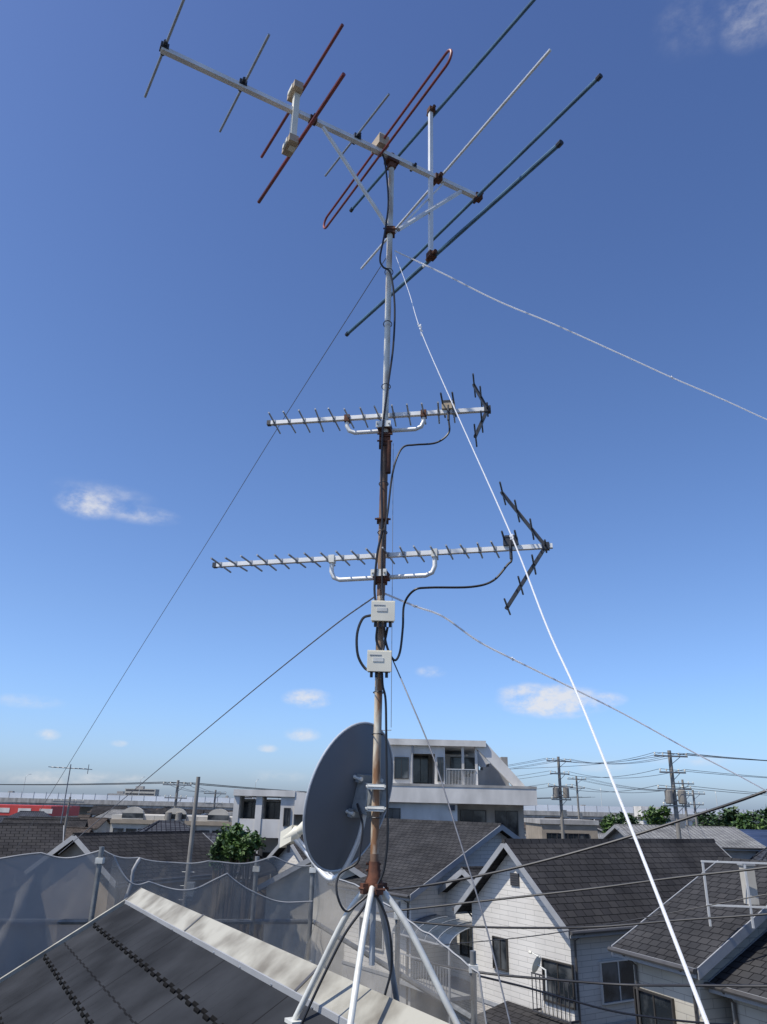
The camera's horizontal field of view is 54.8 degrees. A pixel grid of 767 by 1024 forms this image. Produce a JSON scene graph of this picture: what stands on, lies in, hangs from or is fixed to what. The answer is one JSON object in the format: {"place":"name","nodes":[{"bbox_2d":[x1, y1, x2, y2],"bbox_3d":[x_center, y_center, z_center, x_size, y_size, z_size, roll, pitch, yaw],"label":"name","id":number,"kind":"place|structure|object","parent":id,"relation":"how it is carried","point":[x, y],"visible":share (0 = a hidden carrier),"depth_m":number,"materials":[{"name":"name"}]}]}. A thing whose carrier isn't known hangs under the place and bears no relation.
{"place":"outdoors","nodes":[
{"label":"outdoors","id":0,"kind":"place"},
{"bbox_2d":[0,811,52,822],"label":"house","id":1,"kind":"structure","parent":0,"point":[29,813],"depth_m":111.59,"materials":[{"name":"grey tile"}]},
{"bbox_2d":[1,818,87,826],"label":"house","id":2,"kind":"structure","parent":0,"point":[77,822],"depth_m":79.65,"materials":[{"name":"grey"}]},
{"bbox_2d":[64,827,93,840],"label":"house","id":3,"kind":"structure","parent":0,"point":[70,831],"depth_m":67.54,"materials":[{"name":"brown stone"}]},
{"bbox_2d":[74,817,110,831],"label":"house","id":4,"kind":"structure","parent":0,"point":[102,824],"depth_m":125.51,"materials":[{"name":"brown stone"}]},
{"bbox_2d":[88,847,104,921],"bbox_3d":[-2.819,7.313,5.519,0.070,8.784,0.070,1,-22,0],"label":"scaffold pole","id":5,"kind":"object","parent":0,"point":[99,860],"visible":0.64,"depth_m":7.02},
{"bbox_2d":[91,805,126,816],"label":"house","id":6,"kind":"structure","parent":0,"point":[97,810],"depth_m":203.69,"materials":[{"name":"grey"}]},
{"bbox_2d":[124,786,158,795],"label":"apartment building","id":7,"kind":"structure","parent":0,"point":[143,791],"depth_m":627.54,"materials":[{"name":"paint"}]},
{"bbox_2d":[136,820,190,831],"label":"roof trim","id":8,"kind":"structure","parent":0,"point":[153,824],"depth_m":49.64,"materials":[{"name":"grey metal"}]},
{"bbox_2d":[139,822,189,831],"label":"roof","id":9,"kind":"structure","parent":8,"relation":"on","point":[168,826],"depth_m":48.99,"materials":[{"name":"grey tile"}]},
{"bbox_2d":[58,597,373,854],"bbox_3d":[-1.690,2.171,6.066,0.399,1.547,6.707,14,-25,-29],"label":"guy wire","id":10,"kind":"object","parent":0,"point":[235,705],"visible":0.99,"depth_m":5.58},
{"bbox_2d":[249,856,259,936],"bbox_3d":[-1.452,7.725,6.326,0.070,8.679,0.070,1,-22,0],"label":"scaffold pole","id":11,"kind":"object","parent":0,"point":[256,868],"visible":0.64,"depth_m":7.79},
{"bbox_2d":[57,919,470,1020],"bbox_3d":[-2.123,4.002,6.862,5.640,0.563,2.476,1,-22,0],"label":"scaffold rail","id":12,"kind":"object","parent":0,"point":[433,994],"visible":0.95,"depth_m":6.99,"materials":[{"name":"metal"}]},
{"bbox_2d":[231,789,305,876],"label":"apartment building","id":13,"kind":"structure","parent":0,"point":[270,820],"depth_m":43.72,"materials":[{"name":"paint"}]},
{"bbox_2d":[243,801,290,857],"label":"windows","id":14,"kind":"structure","parent":13,"relation":"in","point":[272,808],"depth_m":45.11,"materials":[{"name":"black glass"}]},
{"bbox_2d":[306,863,315,962],"bbox_3d":[-0.867,7.819,6.510,0.070,8.667,0.070,1,-22,0],"label":"scaffold pole","id":15,"kind":"object","parent":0,"point":[312,870],"visible":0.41,"depth_m":7.90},
{"bbox_2d":[284,861,459,1023],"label":"roof mast stand","id":16,"kind":"object","parent":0,"point":[371,880],"visible":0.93,"depth_m":3.08,"materials":[{"name":"metal"}]},
{"bbox_2d":[0,0,766,812],"label":"sky","id":17,"kind":"structure","parent":0,"point":[155,314],"materials":[{"name":"blue"}]},
{"bbox_2d":[394,901,400,993],"bbox_3d":[0.036,7.422,5.124,0.070,8.418,0.070,1,-22,0],"label":"scaffold pole","id":18,"kind":"object","parent":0,"point":[397,959],"visible":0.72,"depth_m":6.51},
{"bbox_2d":[468,950,477,1023],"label":"scaffold pole","id":19,"kind":"object","parent":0,"point":[474,965],"visible":0.96,"depth_m":5.67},
{"bbox_2d":[524,818,598,838],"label":"office building","id":20,"kind":"structure","parent":0,"point":[540,828],"depth_m":69.16,"materials":[{"name":"beige paint"}]},
{"bbox_2d":[359,789,766,890],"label":"power line","id":21,"kind":"object","parent":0,"point":[605,843],"visible":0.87,"depth_m":15.57,"materials":[{"name":"rubber"}]},
{"bbox_2d":[401,866,766,910],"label":"power line","id":22,"kind":"object","parent":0,"point":[617,885],"visible":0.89,"depth_m":16.09,"materials":[{"name":"rubber"}]},
{"bbox_2d":[409,913,766,928],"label":"power line","id":23,"kind":"object","parent":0,"point":[619,925],"visible":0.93,"depth_m":16.67,"materials":[{"name":"rubber"}]},
{"bbox_2d":[415,959,766,987],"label":"power line","id":24,"kind":"object","parent":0,"point":[629,984],"visible":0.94,"depth_m":15.55,"materials":[{"name":"rubber"}]},
{"bbox_2d":[452,839,731,1023],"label":"roof trim","id":25,"kind":"structure","parent":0,"point":[578,934],"depth_m":26.31,"materials":[{"name":"grey"}]},
{"bbox_2d":[429,894,766,945],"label":"power line","id":26,"kind":"object","parent":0,"point":[609,923],"visible":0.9,"depth_m":17.72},
{"bbox_2d":[480,975,731,1023],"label":"power line","id":27,"kind":"object","parent":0,"point":[597,1007],"visible":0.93,"depth_m":14.46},
{"bbox_2d":[612,806,693,825],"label":"apartment building","id":28,"kind":"structure","parent":0,"point":[637,809],"depth_m":142.40,"materials":[{"name":"white concrete"}]},
{"label":"ground","id":29,"kind":"structure","parent":0,"visible":0},
{"bbox_2d":[0,823,63,840],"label":"roof trim","id":30,"kind":"structure","parent":29,"relation":"on","point":[51,824],"depth_m":37.47,"materials":[{"name":"grey"}]},
{"bbox_2d":[0,804,79,816],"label":"roadside store","id":31,"kind":"structure","parent":29,"relation":"on","point":[11,809],"depth_m":138.63,"materials":[{"name":"paint"}]},
{"bbox_2d":[58,843,223,918],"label":"walls","id":32,"kind":"structure","parent":29,"relation":"on","point":[204,899],"depth_m":32.87,"materials":[{"name":"beige paint"}]},
{"bbox_2d":[53,833,234,885],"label":"roof","id":33,"kind":"structure","parent":32,"relation":"on","point":[166,847],"depth_m":34.02,"materials":[{"name":"grey"}]},
{"bbox_2d":[47,830,238,903],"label":"roof trim","id":34,"kind":"structure","parent":29,"relation":"on","point":[80,844],"depth_m":32.59,"materials":[{"name":"grey"}]},
{"bbox_2d":[110,807,231,835],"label":"townhouse block","id":35,"kind":"structure","parent":29,"relation":"on","point":[132,819],"depth_m":57.02,"materials":[{"name":"paint"}]},
{"bbox_2d":[163,780,191,820],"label":"utility pole","id":36,"kind":"object","parent":29,"relation":"on","point":[178,816],"visible":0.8,"depth_m":57.48,"materials":[{"name":"concrete"}]},
{"bbox_2d":[180,777,199,901],"bbox_3d":[-7.829,15.832,29.087,0.600,10.213,0.355,1,-22,0],"label":"utility pole","id":37,"kind":"object","parent":29,"relation":"on","point":[188,884],"visible":0.38,"depth_m":30.03,"materials":[{"name":"concrete"}]},
{"bbox_2d":[206,839,228,918],"bbox_3d":[-7.260,18.149,31.516,1.172,7.750,1.398,1,-22,0],"label":"tree","id":38,"kind":"object","parent":29,"relation":"on","point":[215,850],"visible":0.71,"depth_m":32.19,"materials":[{"name":"green plant"}]},
{"bbox_2d":[214,822,253,926],"bbox_3d":[-6.718,17.785,31.505,2.040,8.442,2.342,1,-22,0],"label":"tree","id":39,"kind":"object","parent":29,"relation":"on","point":[233,836],"visible":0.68,"depth_m":32.30,"materials":[{"name":"green plant"}]},
{"bbox_2d":[0,850,486,1023],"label":"scaffold net","id":40,"kind":"object","parent":29,"relation":"on","point":[41,894],"visible":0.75,"depth_m":6.87,"materials":[{"name":"fabric"}]},
{"bbox_2d":[124,857,140,898],"bbox_3d":[-2.448,3.581,7.205,0.041,0.393,0.135,-16,-28,37],"label":"tied sheet strap","id":41,"kind":"object","parent":40,"relation":"attached to","point":[138,860],"visible":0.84,"depth_m":7.20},
{"bbox_2d":[220,853,272,929],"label":"roof trim","id":42,"kind":"structure","parent":29,"relation":"on","point":[240,881],"depth_m":35.69,"materials":[{"name":"grey"}]},
{"bbox_2d":[236,854,276,877],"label":"roof","id":43,"kind":"structure","parent":42,"relation":"on","point":[267,869],"depth_m":38.90,"materials":[{"name":"grey"}]},
{"bbox_2d":[226,874,269,940],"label":"walls","id":44,"kind":"structure","parent":29,"relation":"on","point":[259,914],"depth_m":38.13,"materials":[{"name":"beige paint"}]},
{"bbox_2d":[236,830,265,933],"bbox_3d":[-5.899,17.779,31.058,1.397,8.159,1.392,1,-22,0],"label":"tree","id":45,"kind":"object","parent":29,"relation":"on","point":[251,843],"visible":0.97,"depth_m":31.87,"materials":[{"name":"green plant"}]},
{"bbox_2d":[270,846,299,877],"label":"walls","id":46,"kind":"structure","parent":29,"relation":"on","point":[290,857],"depth_m":40.21,"materials":[{"name":"white"}]},
{"bbox_2d":[263,862,355,975],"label":"walls","id":47,"kind":"structure","parent":29,"relation":"on","point":[292,887],"depth_m":32.94,"materials":[{"name":"paint"}]},
{"bbox_2d":[252,858,366,940],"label":"roof trim","id":48,"kind":"structure","parent":29,"relation":"on","point":[354,870],"depth_m":33.20,"materials":[{"name":"grey metal"}]},
{"bbox_2d":[0,774,763,824],"bbox_3d":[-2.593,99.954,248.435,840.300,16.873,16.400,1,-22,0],"label":"highway viaduct","id":49,"kind":"object","parent":29,"relation":"on","point":[540,811],"visible":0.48,"depth_m":241.31,"materials":[{"name":"concrete"}]},
{"bbox_2d":[327,818,520,1004],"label":"roof trim","id":50,"kind":"structure","parent":29,"relation":"on","point":[457,861],"depth_m":31.78,"materials":[{"name":"grey"}]},
{"bbox_2d":[342,832,507,1021],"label":"walls","id":51,"kind":"structure","parent":29,"relation":"on","point":[430,896],"depth_m":30.12,"materials":[{"name":"white"}]},
{"bbox_2d":[358,918,383,950],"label":"windows","id":52,"kind":"structure","parent":51,"relation":"attached to","point":[379,943],"depth_m":30.70,"materials":[{"name":"white glass"}]},
{"bbox_2d":[342,821,512,898],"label":"roof","id":53,"kind":"structure","parent":51,"relation":"on","point":[420,853],"depth_m":33.23,"materials":[{"name":"grey"}]},
{"bbox_2d":[390,913,471,1023],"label":"balcony awning","id":54,"kind":"object","parent":29,"relation":"on","point":[455,989],"visible":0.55,"depth_m":27.78,"materials":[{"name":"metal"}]},
{"bbox_2d":[446,880,471,1023],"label":"walls","id":55,"kind":"structure","parent":29,"relation":"on","point":[455,893],"depth_m":29.55,"materials":[{"name":"white"}]},
{"bbox_2d":[459,928,472,957],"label":"windows","id":56,"kind":"structure","parent":55,"relation":"attached to","point":[465,936],"depth_m":29.11,"materials":[{"name":"black glass"}]},
{"bbox_2d":[382,730,536,809],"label":"balconies and details","id":57,"kind":"structure","parent":29,"relation":"on","point":[452,807],"depth_m":46.92,"materials":[{"name":"concrete"}]},
{"bbox_2d":[384,738,536,838],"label":"walls","id":58,"kind":"structure","parent":29,"relation":"on","point":[429,803],"depth_m":47.78,"materials":[{"name":"paint"}]},
{"bbox_2d":[385,755,518,835],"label":"windows","id":59,"kind":"structure","parent":58,"relation":"attached to","point":[508,820],"depth_m":48.33,"materials":[{"name":"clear glass"}]},
{"bbox_2d":[438,866,483,894],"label":"roof trim","id":60,"kind":"structure","parent":29,"relation":"on","point":[456,875],"depth_m":29.86,"materials":[{"name":"grey"}]},
{"bbox_2d":[465,1001,568,1023],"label":"roof","id":61,"kind":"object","parent":29,"relation":"on","point":[518,1014],"visible":0.87,"depth_m":23.82,"materials":[{"name":"grey"}]},
{"bbox_2d":[472,854,635,1023],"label":"walls","id":62,"kind":"structure","parent":29,"relation":"on","point":[592,952],"depth_m":24.87,"materials":[{"name":"white"}]},
{"bbox_2d":[492,936,634,1009],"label":"windows","id":63,"kind":"structure","parent":62,"relation":"attached to","point":[617,971],"depth_m":23.86,"materials":[{"name":"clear glass"}]},
{"bbox_2d":[531,972,579,1023],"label":"window guard","id":64,"kind":"object","parent":63,"relation":"attached to","point":[537,1009],"visible":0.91,"depth_m":23.11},
{"bbox_2d":[528,951,547,990],"bbox_3d":[4.364,12.977,20.939,0.435,0.924,0.385,1,-22,0],"label":"satellite dish","id":65,"kind":"object","parent":64,"relation":"attached to","point":[536,964],"visible":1,"depth_m":20.91,"materials":[{"name":"grey metal"}]},
{"bbox_2d":[457,843,730,935],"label":"roof","id":66,"kind":"structure","parent":62,"relation":"on","point":[614,864],"depth_m":26.54,"materials":[{"name":"grey"}]},
{"bbox_2d":[546,757,572,838],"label":"utility pole","id":67,"kind":"object","parent":29,"relation":"on","point":[557,792],"visible":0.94,"depth_m":57.80,"materials":[{"name":"concrete"}]},
{"bbox_2d":[599,812,617,832],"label":"tree","id":68,"kind":"object","parent":29,"relation":"on","point":[606,824],"visible":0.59,"depth_m":119.46,"materials":[{"name":"green plant"}]},
{"bbox_2d":[613,811,640,824],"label":"tree","id":69,"kind":"object","parent":29,"relation":"on","point":[621,818],"visible":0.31,"depth_m":110.48,"materials":[{"name":"green plant"}]},
{"bbox_2d":[637,805,673,824],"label":"tree","id":70,"kind":"object","parent":29,"relation":"on","point":[655,817],"visible":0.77,"depth_m":115.04,"materials":[{"name":"green plant"}]},
{"bbox_2d":[654,750,691,838],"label":"utility pole","id":71,"kind":"object","parent":29,"relation":"on","point":[670,796],"visible":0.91,"depth_m":44.71,"materials":[{"name":"concrete"}]},
{"bbox_2d":[599,824,765,853],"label":"roof trim","id":72,"kind":"structure","parent":29,"relation":"on","point":[614,826],"depth_m":54.48,"materials":[{"name":"metal"}]},
{"bbox_2d":[609,830,757,858],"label":"walls","id":73,"kind":"structure","parent":29,"relation":"on","point":[617,834],"depth_m":50.89,"materials":[{"name":"grey paint"}]},
{"bbox_2d":[604,825,765,847],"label":"roof","id":74,"kind":"structure","parent":73,"relation":"on","point":[728,837],"depth_m":53.00,"materials":[{"name":"tile"}]},
{"bbox_2d":[607,857,766,1023],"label":"roof trim","id":75,"kind":"structure","parent":29,"relation":"on","point":[717,956],"depth_m":17.96,"materials":[{"name":"grey"}]},
{"bbox_2d":[633,919,766,1023],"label":"walls","id":76,"kind":"structure","parent":29,"relation":"on","point":[717,1008],"depth_m":17.76,"materials":[{"name":"beige"}]},
{"bbox_2d":[633,986,676,1023],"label":"windows","id":77,"kind":"structure","parent":76,"relation":"attached to","point":[653,1004],"depth_m":18.44,"materials":[{"name":"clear glass"}]},
{"bbox_2d":[612,863,766,974],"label":"roof","id":78,"kind":"structure","parent":76,"relation":"on","point":[700,942],"depth_m":19.24,"materials":[{"name":"grey"}]},
{"bbox_2d":[701,860,766,927],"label":"metal frame","id":79,"kind":"object","parent":78,"relation":"on","point":[748,883],"visible":0.99,"depth_m":17.92,"materials":[{"name":"paint"}]},
{"bbox_2d":[692,811,717,825],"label":"tree","id":80,"kind":"object","parent":29,"relation":"on","point":[703,817],"visible":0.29,"depth_m":105.78,"materials":[{"name":"green plant"}]},
{"bbox_2d":[710,806,745,825],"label":"tree","id":81,"kind":"object","parent":29,"relation":"on","point":[728,816],"visible":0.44,"depth_m":97.26,"materials":[{"name":"green plant"}]},
{"bbox_2d":[704,929,766,1023],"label":"roof trim","id":82,"kind":"structure","parent":29,"relation":"on","point":[730,994],"depth_m":16.80,"materials":[{"name":"grey"}]},
{"bbox_2d":[728,812,766,829],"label":"tree","id":83,"kind":"object","parent":29,"relation":"on","point":[743,821],"visible":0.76,"depth_m":89.99,"materials":[{"name":"green plant"}]},
{"bbox_2d":[731,999,766,1023],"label":"walls","id":84,"kind":"structure","parent":29,"relation":"on","point":[747,1013],"depth_m":16.67,"materials":[{"name":"beige"}]},
{"bbox_2d":[710,931,766,997],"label":"roof","id":85,"kind":"structure","parent":84,"relation":"on","point":[748,965],"depth_m":17.36,"materials":[{"name":"grey"}]},
{"bbox_2d":[739,829,766,852],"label":"roof trim","id":86,"kind":"structure","parent":29,"relation":"on","point":[751,830],"depth_m":56.46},
{"bbox_2d":[742,831,766,846],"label":"roof","id":87,"kind":"structure","parent":86,"relation":"on","point":[760,837],"depth_m":55.45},
{"bbox_2d":[746,806,766,829],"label":"tree","id":88,"kind":"object","parent":29,"relation":"on","point":[761,814],"visible":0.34,"depth_m":92.96,"materials":[{"name":"green plant"}]},
{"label":"walls","id":89,"kind":"object","parent":29,"relation":"on","visible":0},
{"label":"roof","id":90,"kind":"object","parent":89,"relation":"on","visible":0},
{"bbox_2d":[0,897,127,982],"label":"verge trim and gutters","id":91,"kind":"structure","parent":90,"relation":"attached to","point":[56,944],"depth_m":5.97,"materials":[{"name":"metal"}]},
{"bbox_2d":[0,904,337,1023],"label":"slates","id":92,"kind":"object","parent":90,"relation":"on","point":[125,964],"visible":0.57,"depth_m":4.46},
{"bbox_2d":[125,887,448,1023],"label":"ridge cap","id":93,"kind":"object","parent":92,"relation":"on","point":[287,973],"visible":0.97,"depth_m":3.63,"materials":[{"name":"metal"}]},
{"bbox_2d":[369,152,396,861],"bbox_3d":[0.005,-0.328,3.888,0.080,4.155,0.076,1,-22,0],"label":"antenna mast","id":94,"kind":"object","parent":90,"relation":"on","point":[375,817],"visible":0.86,"depth_m":3.75,"materials":[{"name":"metal"}]},
{"bbox_2d":[13,258,385,853],"bbox_3d":[-1.979,1.201,6.414,0.245,3.599,6.996,16,-26,-33],"label":"guy wire","id":95,"kind":"object","parent":94,"relation":"attached to","point":[217,525],"visible":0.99,"depth_m":6.14,"materials":[{"name":"metal"}]},
{"bbox_2d":[279,722,393,881],"bbox_3d":[-0.193,1.321,3.393,0.533,0.687,0.472,4,-22,-6],"label":"satellite dish","id":96,"kind":"object","parent":94,"relation":"attached to","point":[329,826],"visible":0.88,"depth_m":3.30,"materials":[{"name":"grey paint"}]},
{"bbox_2d":[335,803,392,994],"bbox_3d":[-0.080,1.619,3.126,0.248,0.722,0.100,1,-22,0],"label":"coaxial cable","id":97,"kind":"object","parent":96,"relation":"attached to","point":[362,900],"visible":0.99,"depth_m":3.07,"materials":[{"name":"rubber"}]},
{"bbox_2d":[300,673,388,1023],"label":"coaxial cable","id":98,"kind":"object","parent":94,"relation":"attached to","point":[364,905],"visible":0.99,"depth_m":3.14,"materials":[{"name":"rubber"}]},
{"bbox_2d":[144,0,602,336],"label":"vhf antenna","id":99,"kind":"object","parent":94,"relation":"attached to","point":[378,146],"visible":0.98,"depth_m":4.43,"materials":[{"name":"metal"}]},
{"bbox_2d":[267,373,490,446],"bbox_3d":[-0.039,-0.520,4.035,1.238,0.326,0.260,-2,-22,9],"label":"uhf antenna","id":100,"kind":"object","parent":94,"relation":"attached to","point":[448,410],"visible":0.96,"depth_m":3.99,"materials":[{"name":"metal"}]},
{"bbox_2d":[367,650,391,677],"bbox_3d":[-0.020,0.711,3.452,0.112,0.130,0.122,1,-22,0],"label":"amplifier box","id":101,"kind":"object","parent":94,"relation":"attached to","point":[378,661],"visible":1,"depth_m":3.40,"materials":[{"name":"beige plastic"}]},
{"bbox_2d":[355,614,370,671],"bbox_3d":[-0.089,0.615,3.475,0.087,0.275,0.023,-4,-22,14],"label":"coaxial cable","id":102,"kind":"object","parent":101,"relation":"attached to","point":[356,641],"visible":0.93,"depth_m":3.48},
{"bbox_2d":[210,482,552,614],"bbox_3d":[-0.050,0.224,3.746,1.772,0.608,0.304,-4,-22,14],"label":"uhf antenna","id":103,"kind":"object","parent":94,"relation":"attached to","point":[509,546],"visible":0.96,"depth_m":3.66,"materials":[{"name":"metal"}]},
{"bbox_2d":[371,600,394,626],"bbox_3d":[-0.003,0.492,3.539,0.112,0.130,0.122,1,-22,0],"label":"amplifier box","id":104,"kind":"object","parent":94,"relation":"attached to","point":[382,612],"visible":1,"depth_m":3.49,"materials":[{"name":"beige plastic"}]},
{"bbox_2d":[381,421,450,600],"bbox_3d":[0.170,-0.031,3.762,0.354,1.101,0.034,3,-22,-5],"label":"coaxial cable","id":105,"kind":"object","parent":104,"relation":"attached to","point":[387,513],"visible":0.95,"depth_m":3.76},
{"bbox_2d":[373,154,395,599],"bbox_3d":[0.002,-0.894,4.072,0.123,2.938,0.032,1,-22,0],"label":"coaxial cable","id":106,"kind":"object","parent":94,"relation":"attached to","point":[381,482],"visible":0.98,"depth_m":3.98,"materials":[{"name":"rubber"}]},
{"bbox_2d":[383,559,512,660],"bbox_3d":[0.308,0.426,3.492,0.617,0.547,0.082,-2,-22,8],"label":"coaxial cable","id":107,"kind":"object","parent":94,"relation":"attached to","point":[443,587],"visible":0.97,"depth_m":3.51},
{"bbox_2d":[392,660,510,1023],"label":"guy wire","id":108,"kind":"object","parent":94,"relation":"attached to","point":[461,847],"visible":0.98,"depth_m":2.89,"materials":[{"name":"metal"}]},
{"bbox_2d":[395,254,708,1023],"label":"guy rope","id":109,"kind":"object","parent":94,"relation":"attached to","point":[694,990],"visible":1,"depth_m":1.76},
{"bbox_2d":[385,593,766,791],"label":"guy rope","id":110,"kind":"object","parent":94,"relation":"attached to","point":[450,621],"visible":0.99,"depth_m":4.43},
{"bbox_2d":[395,250,766,419],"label":"guy rope","id":111,"kind":"object","parent":94,"relation":"attached to","point":[424,265],"visible":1,"depth_m":4.79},
{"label":"walls","id":112,"kind":"object","parent":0,"visible":0},
{"bbox_2d":[0,825,62,857],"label":"roof","id":113,"kind":"structure","parent":112,"relation":"on","point":[43,839],"depth_m":36.12,"materials":[{"name":"grey"}]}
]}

